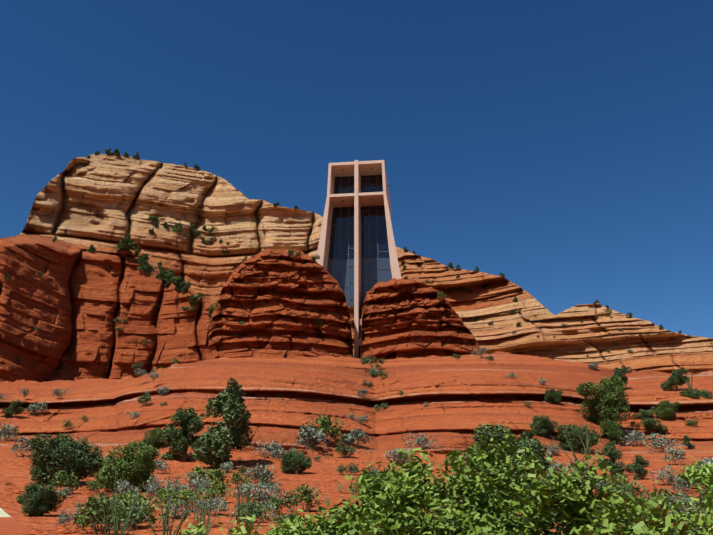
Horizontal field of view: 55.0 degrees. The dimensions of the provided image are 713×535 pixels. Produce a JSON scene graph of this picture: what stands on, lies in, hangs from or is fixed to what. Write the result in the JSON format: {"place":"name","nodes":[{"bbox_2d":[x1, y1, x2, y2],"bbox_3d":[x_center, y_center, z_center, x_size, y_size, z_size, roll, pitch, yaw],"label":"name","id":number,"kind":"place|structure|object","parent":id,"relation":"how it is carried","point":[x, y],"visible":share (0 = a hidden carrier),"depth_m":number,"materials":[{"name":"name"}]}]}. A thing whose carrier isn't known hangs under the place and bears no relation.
{"place":"outdoors","nodes":[
{"label":"outdoors","id":0,"kind":"place"},
{"bbox_2d":[0,517,28,534],"bbox_3d":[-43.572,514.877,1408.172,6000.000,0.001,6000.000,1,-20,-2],"label":"ground","id":1,"kind":"structure","parent":0,"point":[10,526],"depth_m":149.41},
{"bbox_2d":[0,351,712,534],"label":"hillside ground","id":2,"kind":"structure","parent":0,"point":[464,396],"depth_m":47.73,"materials":[{"name":"stone"}]},
{"bbox_2d":[0,422,18,440],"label":"sage shrub","id":3,"kind":"object","parent":2,"relation":"on","point":[8,429],"visible":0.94,"depth_m":43.41,"materials":[{"name":"grey plant"}]},
{"bbox_2d":[1,399,24,417],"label":"shrub","id":4,"kind":"object","parent":2,"relation":"on","point":[16,409],"visible":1,"depth_m":50.56,"materials":[{"name":"green plant"}]},
{"bbox_2d":[11,435,38,457],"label":"sage shrub","id":5,"kind":"object","parent":2,"relation":"on","point":[16,446],"visible":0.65,"depth_m":35.70,"materials":[{"name":"grey plant"}]},
{"bbox_2d":[26,402,47,414],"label":"sage shrub","id":6,"kind":"object","parent":2,"relation":"on","point":[33,408],"visible":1,"depth_m":52.05,"materials":[{"name":"grey plant"}]},
{"bbox_2d":[15,481,66,516],"bbox_3d":[-5.875,4.351,12.765,0.839,0.684,0.887,-7,-21,18],"label":"shrub","id":7,"kind":"object","parent":2,"relation":"on","point":[41,500],"visible":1,"depth_m":12.56,"materials":[{"name":"green plant"}]},
{"bbox_2d":[20,524,97,534],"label":"loose rock","id":8,"kind":"object","parent":2,"relation":"on","point":[62,529],"visible":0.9,"depth_m":8.34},
{"bbox_2d":[39,470,79,491],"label":"shrub","id":9,"kind":"object","parent":2,"relation":"on","point":[61,477],"visible":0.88,"depth_m":19.50,"materials":[{"name":"green plant"}]},
{"bbox_2d":[52,387,72,398],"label":"terrace shrub","id":10,"kind":"object","parent":2,"relation":"on","point":[56,392],"visible":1,"depth_m":55.64,"materials":[{"name":"grey plant"}]},
{"bbox_2d":[28,433,103,484],"bbox_3d":[-9.575,6.359,22.465,2.358,1.930,2.230,-4,-20,10],"label":"shrub","id":11,"kind":"object","parent":2,"relation":"on","point":[60,452],"visible":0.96,"depth_m":22.14,"materials":[{"name":"green plant"}]},
{"bbox_2d":[57,510,75,524],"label":"shrub","id":12,"kind":"object","parent":2,"relation":"on","point":[63,519],"visible":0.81,"depth_m":10.59,"materials":[{"name":"grey plant"}]},
{"bbox_2d":[66,503,96,526],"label":"shrub","id":13,"kind":"object","parent":2,"relation":"on","point":[77,512],"visible":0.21,"depth_m":9.97,"materials":[{"name":"grey plant"}]},
{"bbox_2d":[86,474,108,493],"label":"shrub","id":14,"kind":"object","parent":2,"relation":"on","point":[94,485],"visible":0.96,"depth_m":19.82,"materials":[{"name":"green plant"}]},
{"bbox_2d":[74,501,126,530],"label":"shrub","id":15,"kind":"object","parent":2,"relation":"on","point":[88,524],"visible":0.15,"depth_m":9.01,"materials":[{"name":"green plant"}]},
{"bbox_2d":[73,493,129,534],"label":"shrub","id":16,"kind":"object","parent":2,"relation":"on","point":[93,505],"visible":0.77,"depth_m":8.35,"materials":[{"name":"green plant"}]},
{"bbox_2d":[0,234,213,382],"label":"cliff rock","id":17,"kind":"object","parent":2,"relation":"on","point":[77,336],"visible":0.69,"depth_m":95.76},
{"bbox_2d":[119,234,133,248],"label":"gully tree","id":18,"kind":"object","parent":17,"relation":"on","point":[123,241],"visible":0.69,"depth_m":105.96,"materials":[{"name":"green plant"}]},
{"bbox_2d":[125,237,136,250],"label":"shrub","id":19,"kind":"object","parent":17,"relation":"on","point":[130,245],"visible":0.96,"depth_m":105.90,"materials":[{"name":"green plant"}]},
{"bbox_2d":[155,268,165,280],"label":"gully tree","id":20,"kind":"object","parent":17,"relation":"on","point":[161,275],"visible":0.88,"depth_m":104.11,"materials":[{"name":"green plant"}]},
{"bbox_2d":[188,294,200,306],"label":"shrub","id":21,"kind":"object","parent":17,"relation":"on","point":[193,299],"visible":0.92,"depth_m":98.69,"materials":[{"name":"green plant"}]},
{"bbox_2d":[88,492,148,528],"bbox_3d":[-3.370,3.467,9.605,0.860,0.613,0.734,12,-23,-30],"label":"shrub","id":22,"kind":"object","parent":2,"relation":"on","point":[135,514],"visible":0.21,"depth_m":9.62,"materials":[{"name":"green plant"}]},
{"bbox_2d":[85,473,156,534],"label":"ocotillo plant","id":23,"kind":"object","parent":2,"relation":"on","point":[116,522],"visible":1,"depth_m":7.86,"materials":[{"name":"green plant"}]},
{"bbox_2d":[112,478,138,499],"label":"sage shrub","id":24,"kind":"object","parent":2,"relation":"on","point":[127,483],"visible":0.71,"depth_m":17.71,"materials":[{"name":"grey plant"}]},
{"bbox_2d":[97,440,160,492],"bbox_3d":[-6.973,6.129,20.905,1.790,1.793,1.717,6,-21,-17],"label":"shrub","id":25,"kind":"object","parent":2,"relation":"on","point":[130,466],"visible":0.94,"depth_m":20.77,"materials":[{"name":"green plant"}]},
{"bbox_2d":[104,490,171,526],"bbox_3d":[-3.387,3.661,10.234,1.022,0.663,0.960,-9,-22,24],"label":"shrub","id":26,"kind":"object","parent":2,"relation":"on","point":[124,497],"visible":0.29,"depth_m":10.16,"materials":[{"name":"green plant"}]},
{"bbox_2d":[137,391,150,405],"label":"terrace shrub","id":27,"kind":"object","parent":2,"relation":"on","point":[146,398],"visible":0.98,"depth_m":48.54,"materials":[{"name":"green plant"}]},
{"bbox_2d":[142,427,164,447],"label":"shrub","id":28,"kind":"object","parent":2,"relation":"on","point":[153,439],"visible":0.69,"depth_m":36.96,"materials":[{"name":"green plant"}]},
{"bbox_2d":[143,476,171,495],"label":"sage shrub","id":29,"kind":"object","parent":2,"relation":"on","point":[151,486],"visible":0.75,"depth_m":19.46,"materials":[{"name":"grey plant"}]},
{"bbox_2d":[121,468,199,534],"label":"ocotillo plant","id":30,"kind":"object","parent":2,"relation":"on","point":[165,521],"visible":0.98,"depth_m":8.17,"materials":[{"name":"green plant"}]},
{"bbox_2d":[154,459,168,473],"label":"sage shrub","id":31,"kind":"object","parent":2,"relation":"on","point":[160,465],"visible":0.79,"depth_m":28.41,"materials":[{"name":"grey plant"}]},
{"bbox_2d":[152,486,182,506],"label":"shrub","id":32,"kind":"object","parent":2,"relation":"on","point":[163,496],"visible":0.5,"depth_m":15.69,"materials":[{"name":"green plant"}]},
{"bbox_2d":[160,479,182,493],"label":"sage shrub","id":33,"kind":"object","parent":2,"relation":"on","point":[172,483],"visible":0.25,"depth_m":18.55,"materials":[{"name":"grey plant"}]},
{"bbox_2d":[161,500,190,518],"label":"sage shrub","id":34,"kind":"object","parent":2,"relation":"on","point":[179,513],"visible":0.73,"depth_m":12.66,"materials":[{"name":"grey plant"}]},
{"bbox_2d":[159,407,204,460],"bbox_3d":[-8.707,8.533,34.563,2.329,3.045,1.816,8,-22,-22],"label":"juniper tree","id":35,"kind":"object","parent":2,"relation":"on","point":[177,440],"visible":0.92,"depth_m":34.35,"materials":[{"name":"green plant"}]},
{"bbox_2d":[172,487,210,511],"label":"shrub","id":36,"kind":"object","parent":2,"relation":"on","point":[185,495],"visible":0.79,"depth_m":14.72,"materials":[{"name":"green plant"}]},
{"bbox_2d":[177,471,212,496],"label":"sage shrub","id":37,"kind":"object","parent":2,"relation":"on","point":[196,482],"visible":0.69,"depth_m":19.06,"materials":[{"name":"grey plant"}]},
{"bbox_2d":[184,519,221,527],"bbox_3d":[-2.312,4.080,10.584,0.739,0.362,0.565,6,-21,-16],"label":"loose rock","id":38,"kind":"object","parent":2,"relation":"on","point":[205,525],"visible":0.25,"depth_m":10.47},
{"bbox_2d":[195,499,210,513],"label":"shrub","id":39,"kind":"object","parent":2,"relation":"on","point":[199,503],"visible":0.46,"depth_m":13.95,"materials":[{"name":"grey plant"}]},
{"bbox_2d":[188,465,223,484],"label":"shrub","id":40,"kind":"object","parent":2,"relation":"on","point":[199,470],"visible":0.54,"depth_m":22.84,"materials":[{"name":"green plant"}]},
{"bbox_2d":[196,477,221,492],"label":"shrub","id":41,"kind":"object","parent":2,"relation":"on","point":[213,482],"visible":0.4,"depth_m":20.72,"materials":[{"name":"green plant"}]},
{"bbox_2d":[191,487,231,534],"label":"ocotillo plant","id":42,"kind":"object","parent":2,"relation":"on","point":[207,523],"visible":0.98,"depth_m":8.17,"materials":[{"name":"green plant"}]},
{"bbox_2d":[204,469,229,484],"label":"shrub","id":43,"kind":"object","parent":2,"relation":"on","point":[217,473],"visible":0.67,"depth_m":23.06,"materials":[{"name":"green plant"}]},
{"bbox_2d":[207,496,228,515],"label":"sage shrub","id":44,"kind":"object","parent":2,"relation":"on","point":[215,501],"visible":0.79,"depth_m":13.55,"materials":[{"name":"grey plant"}]},
{"bbox_2d":[205,483,235,500],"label":"sage shrub","id":45,"kind":"object","parent":2,"relation":"on","point":[220,490],"visible":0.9,"depth_m":17.78,"materials":[{"name":"green plant"}]},
{"bbox_2d":[190,377,252,467],"bbox_3d":[-6.371,7.671,32.606,2.425,4.764,3.712,-2,-20,6],"label":"juniper tree","id":46,"kind":"object","parent":2,"relation":"on","point":[219,441],"visible":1,"depth_m":32.45,"materials":[{"name":"green plant"}]},
{"bbox_2d":[218,461,233,471],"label":"shrub","id":47,"kind":"object","parent":2,"relation":"on","point":[226,466],"visible":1,"depth_m":29.37,"materials":[{"name":"grey plant"}]},
{"bbox_2d":[225,471,249,488],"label":"shrub","id":48,"kind":"object","parent":2,"relation":"on","point":[240,479],"visible":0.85,"depth_m":22.52,"materials":[{"name":"green plant"}]},
{"bbox_2d":[234,501,266,524],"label":"shrub","id":49,"kind":"object","parent":2,"relation":"on","point":[251,511],"visible":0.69,"depth_m":11.10,"materials":[{"name":"green plant"}]},
{"bbox_2d":[234,480,268,503],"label":"sage shrub","id":50,"kind":"object","parent":2,"relation":"on","point":[264,493],"visible":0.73,"depth_m":16.91,"materials":[{"name":"grey plant"}]},
{"bbox_2d":[228,499,276,522],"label":"sage shrub","id":51,"kind":"object","parent":2,"relation":"on","point":[263,504],"visible":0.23,"depth_m":12.10,"materials":[{"name":"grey plant"}]},
{"bbox_2d":[236,476,270,532],"bbox_3d":[-1.321,3.029,8.351,0.489,0.920,0.459,9,-22,-24],"label":"ocotillo plant","id":52,"kind":"object","parent":2,"relation":"on","point":[248,523],"visible":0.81,"depth_m":8.39,"materials":[{"name":"green plant"}]},
{"bbox_2d":[245,462,276,482],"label":"sage shrub","id":53,"kind":"object","parent":2,"relation":"on","point":[260,475],"visible":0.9,"depth_m":24.39,"materials":[{"name":"grey plant"}]},
{"bbox_2d":[250,501,279,518],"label":"shrub","id":54,"kind":"object","parent":2,"relation":"on","point":[276,508],"visible":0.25,"depth_m":12.82,"materials":[{"name":"green plant"}]},
{"bbox_2d":[248,441,283,459],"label":"sage shrub","id":55,"kind":"object","parent":2,"relation":"on","point":[272,448],"visible":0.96,"depth_m":35.01,"materials":[{"name":"grey plant"}]},
{"bbox_2d":[253,489,286,504],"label":"sage shrub","id":56,"kind":"object","parent":2,"relation":"on","point":[263,499],"visible":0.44,"depth_m":16.99,"materials":[{"name":"grey plant"}]},
{"bbox_2d":[265,481,282,495],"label":"shrub","id":57,"kind":"object","parent":2,"relation":"on","point":[272,488],"visible":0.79,"depth_m":20.21,"materials":[{"name":"grey plant"}]},
{"bbox_2d":[205,248,352,359],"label":"mound rock","id":58,"kind":"object","parent":2,"relation":"on","point":[278,301],"visible":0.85,"depth_m":78.48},
{"bbox_2d":[266,490,297,513],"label":"shrub","id":59,"kind":"object","parent":2,"relation":"on","point":[288,500],"visible":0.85,"depth_m":14.26,"materials":[{"name":"green plant"}]},
{"bbox_2d":[273,508,298,527],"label":"shrub","id":60,"kind":"object","parent":2,"relation":"on","point":[281,517],"visible":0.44,"depth_m":9.25,"materials":[{"name":"green plant"}]},
{"bbox_2d":[280,450,312,473],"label":"shrub","id":61,"kind":"object","parent":2,"relation":"on","point":[292,459],"visible":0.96,"depth_m":29.47,"materials":[{"name":"green plant"}]},
{"bbox_2d":[284,484,320,511],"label":"shrub","id":62,"kind":"object","parent":2,"relation":"on","point":[305,492],"visible":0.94,"depth_m":15.12,"materials":[{"name":"green plant"}]},
{"bbox_2d":[296,425,326,449],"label":"sage shrub","id":63,"kind":"object","parent":2,"relation":"on","point":[309,435],"visible":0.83,"depth_m":36.63,"materials":[{"name":"grey plant"}]},
{"bbox_2d":[302,415,346,446],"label":"sage shrub","id":64,"kind":"object","parent":2,"relation":"on","point":[325,423],"visible":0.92,"depth_m":38.56,"materials":[{"name":"green plant"}]},
{"bbox_2d":[169,464,494,534],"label":"bush","id":65,"kind":"object","parent":2,"relation":"on","point":[411,486],"visible":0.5,"depth_m":6.71,"materials":[{"name":"green plant"}]},
{"bbox_2d":[335,441,355,457],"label":"sage shrub","id":66,"kind":"object","parent":2,"relation":"on","point":[346,451],"visible":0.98,"depth_m":36.02,"materials":[{"name":"green plant"}]},
{"bbox_2d":[336,462,358,474],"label":"shrub","id":67,"kind":"object","parent":2,"relation":"on","point":[343,468],"visible":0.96,"depth_m":29.00,"materials":[{"name":"green plant"}]},
{"bbox_2d":[337,428,370,447],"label":"sage shrub","id":68,"kind":"object","parent":2,"relation":"on","point":[353,436],"visible":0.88,"depth_m":40.15,"materials":[{"name":"grey plant"}]},
{"bbox_2d":[348,481,362,495],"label":"shrub","id":69,"kind":"object","parent":2,"relation":"on","point":[357,488],"visible":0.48,"depth_m":20.15,"materials":[{"name":"green plant"}]},
{"bbox_2d":[316,160,400,358],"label":"chapel","id":70,"kind":"structure","parent":2,"relation":"on","point":[357,253],"depth_m":89.31,"materials":[{"name":"concrete"}]},
{"bbox_2d":[19,154,712,373],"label":"sandstone cliff","id":71,"kind":"structure","parent":2,"relation":"on","point":[102,200],"depth_m":158.83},
{"bbox_2d":[360,278,482,359],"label":"mound rock","id":72,"kind":"object","parent":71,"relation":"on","point":[405,318],"visible":0.71,"depth_m":78.41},
{"bbox_2d":[360,355,377,367],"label":"terrace shrub","id":73,"kind":"object","parent":2,"relation":"on","point":[363,360],"visible":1,"depth_m":66.01,"materials":[{"name":"green plant"}]},
{"bbox_2d":[383,446,416,462],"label":"sage shrub","id":74,"kind":"object","parent":2,"relation":"on","point":[396,457],"visible":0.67,"depth_m":34.40,"materials":[{"name":"grey plant"}]},
{"bbox_2d":[401,432,438,450],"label":"sage shrub","id":75,"kind":"object","parent":2,"relation":"on","point":[427,443],"visible":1,"depth_m":37.42,"materials":[{"name":"grey plant"}]},
{"bbox_2d":[259,429,712,534],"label":"bush","id":76,"kind":"object","parent":2,"relation":"on","point":[569,501],"visible":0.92,"depth_m":6.25,"materials":[{"name":"green plant"}]},
{"bbox_2d":[464,423,550,485],"bbox_3d":[5.067,6.482,23.160,3.225,2.484,3.050,2,-20,-4],"label":"shrub","id":77,"kind":"object","parent":2,"relation":"on","point":[497,432],"visible":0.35,"depth_m":22.42,"materials":[{"name":"green plant"}]},
{"bbox_2d":[519,431,537,446],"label":"shrub","id":78,"kind":"object","parent":2,"relation":"on","point":[529,434],"visible":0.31,"depth_m":35.26,"materials":[{"name":"green plant"}]},
{"bbox_2d":[529,415,557,436],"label":"shrub","id":79,"kind":"object","parent":2,"relation":"on","point":[542,425],"visible":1,"depth_m":37.75,"materials":[{"name":"green plant"}]},
{"bbox_2d":[545,443,559,455],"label":"sage shrub","id":80,"kind":"object","parent":2,"relation":"on","point":[552,450],"visible":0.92,"depth_m":35.00,"materials":[{"name":"grey plant"}]},
{"bbox_2d":[544,388,562,403],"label":"shrub","id":81,"kind":"object","parent":2,"relation":"on","point":[553,394],"visible":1,"depth_m":47.49,"materials":[{"name":"green plant"}]},
{"bbox_2d":[543,459,566,473],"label":"sage shrub","id":82,"kind":"object","parent":2,"relation":"on","point":[553,465],"visible":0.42,"depth_m":27.20,"materials":[{"name":"grey plant"}]},
{"bbox_2d":[556,423,598,451],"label":"shrub","id":83,"kind":"object","parent":2,"relation":"on","point":[575,432],"visible":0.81,"depth_m":36.37,"materials":[{"name":"green plant"}]},
{"bbox_2d":[550,419,612,474],"bbox_3d":[8.105,6.660,24.477,1.837,2.522,1.359,13,-23,-31],"label":"ocotillo plant","id":84,"kind":"object","parent":2,"relation":"on","point":[586,451],"visible":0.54,"depth_m":24.51,"materials":[{"name":"green plant"}]},
{"bbox_2d":[575,376,631,425],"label":"juniper tree","id":85,"kind":"object","parent":2,"relation":"on","point":[607,401],"visible":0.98,"depth_m":44.75,"materials":[{"name":"green plant"}]},
{"bbox_2d":[597,440,625,475],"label":"shrub","id":86,"kind":"object","parent":2,"relation":"on","point":[613,455],"visible":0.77,"depth_m":27.45,"materials":[{"name":"green plant"}]},
{"bbox_2d":[599,419,624,443],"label":"shrub","id":87,"kind":"object","parent":2,"relation":"on","point":[611,430],"visible":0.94,"depth_m":42.14,"materials":[{"name":"green plant"}]},
{"bbox_2d":[600,472,632,486],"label":"shrub","id":88,"kind":"object","parent":2,"relation":"on","point":[623,480],"visible":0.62,"depth_m":21.50,"materials":[{"name":"green plant"}]},
{"bbox_2d":[607,365,631,384],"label":"juniper tree","id":89,"kind":"object","parent":2,"relation":"on","point":[620,372],"visible":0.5,"depth_m":58.15,"materials":[{"name":"green plant"}]},
{"bbox_2d":[605,485,634,502],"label":"sage shrub","id":90,"kind":"object","parent":2,"relation":"on","point":[621,493],"visible":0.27,"depth_m":17.53,"materials":[{"name":"green plant"}]},
{"bbox_2d":[615,429,644,445],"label":"sage shrub","id":91,"kind":"object","parent":2,"relation":"on","point":[637,436],"visible":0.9,"depth_m":41.72,"materials":[{"name":"grey plant"}]},
{"bbox_2d":[614,480,649,496],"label":"sage shrub","id":92,"kind":"object","parent":2,"relation":"on","point":[629,488],"visible":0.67,"depth_m":18.54,"materials":[{"name":"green plant"}]},
{"bbox_2d":[633,454,649,479],"bbox_3d":[10.708,7.566,25.776,0.599,1.058,0.769,-17,-26,39],"label":"juniper tree","id":93,"kind":"object","parent":2,"relation":"on","point":[640,463],"visible":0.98,"depth_m":25.67,"materials":[{"name":"green plant"}]},
{"bbox_2d":[632,409,667,433],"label":"shrub","id":94,"kind":"object","parent":2,"relation":"on","point":[649,421],"visible":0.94,"depth_m":44.60,"materials":[{"name":"green plant"}]},
{"bbox_2d":[648,465,676,484],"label":"sage shrub","id":95,"kind":"object","parent":2,"relation":"on","point":[669,479],"visible":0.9,"depth_m":22.89,"materials":[{"name":"grey plant"}]},
{"bbox_2d":[643,433,684,452],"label":"sage shrub","id":96,"kind":"object","parent":2,"relation":"on","point":[656,443],"visible":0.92,"depth_m":38.23,"materials":[{"name":"grey plant"}]},
{"bbox_2d":[655,400,680,420],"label":"shrub","id":97,"kind":"object","parent":2,"relation":"on","point":[666,410],"visible":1,"depth_m":48.53,"materials":[{"name":"green plant"}]},
{"bbox_2d":[661,367,688,390],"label":"juniper tree","id":98,"kind":"object","parent":2,"relation":"on","point":[675,378],"visible":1,"depth_m":55.65,"materials":[{"name":"green plant"}]},
{"bbox_2d":[664,448,685,464],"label":"sage shrub","id":99,"kind":"object","parent":2,"relation":"on","point":[677,454],"visible":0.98,"depth_m":32.26,"materials":[{"name":"grey plant"}]},
{"bbox_2d":[648,493,705,520],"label":"sage shrub","id":100,"kind":"object","parent":2,"relation":"on","point":[683,497],"visible":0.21,"depth_m":11.43,"materials":[{"name":"grey plant"}]},
{"bbox_2d":[671,477,693,493],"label":"shrub","id":101,"kind":"object","parent":2,"relation":"on","point":[684,484],"visible":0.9,"depth_m":19.96,"materials":[{"name":"grey plant"}]},
{"bbox_2d":[653,480,712,524],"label":"ocotillo plant","id":102,"kind":"object","parent":2,"relation":"on","point":[686,501],"visible":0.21,"depth_m":8.10,"materials":[{"name":"green plant"}]},
{"bbox_2d":[662,488,712,514],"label":"shrub","id":103,"kind":"object","parent":2,"relation":"on","point":[674,494],"visible":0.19,"depth_m":12.09,"materials":[{"name":"green plant"}]},
{"bbox_2d":[682,435,694,448],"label":"shrub","id":104,"kind":"object","parent":2,"relation":"on","point":[686,440],"visible":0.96,"depth_m":39.62,"materials":[{"name":"green plant"}]},
{"bbox_2d":[670,456,712,534],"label":"shrub","id":105,"kind":"object","parent":2,"relation":"on","point":[707,479],"visible":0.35,"depth_m":6.70,"materials":[{"name":"green plant"}]},
{"bbox_2d":[679,388,712,407],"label":"shrub","id":106,"kind":"object","parent":2,"relation":"on","point":[696,393],"visible":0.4,"depth_m":52.80,"materials":[{"name":"green plant"}]},
{"bbox_2d":[679,463,712,483],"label":"shrub","id":107,"kind":"object","parent":2,"relation":"on","point":[697,466],"visible":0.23,"depth_m":22.69,"materials":[{"name":"green plant"}]},
{"bbox_2d":[691,457,712,469],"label":"sage shrub","id":108,"kind":"object","parent":2,"relation":"on","point":[708,461],"visible":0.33,"depth_m":25.62,"materials":[{"name":"grey plant"}]},
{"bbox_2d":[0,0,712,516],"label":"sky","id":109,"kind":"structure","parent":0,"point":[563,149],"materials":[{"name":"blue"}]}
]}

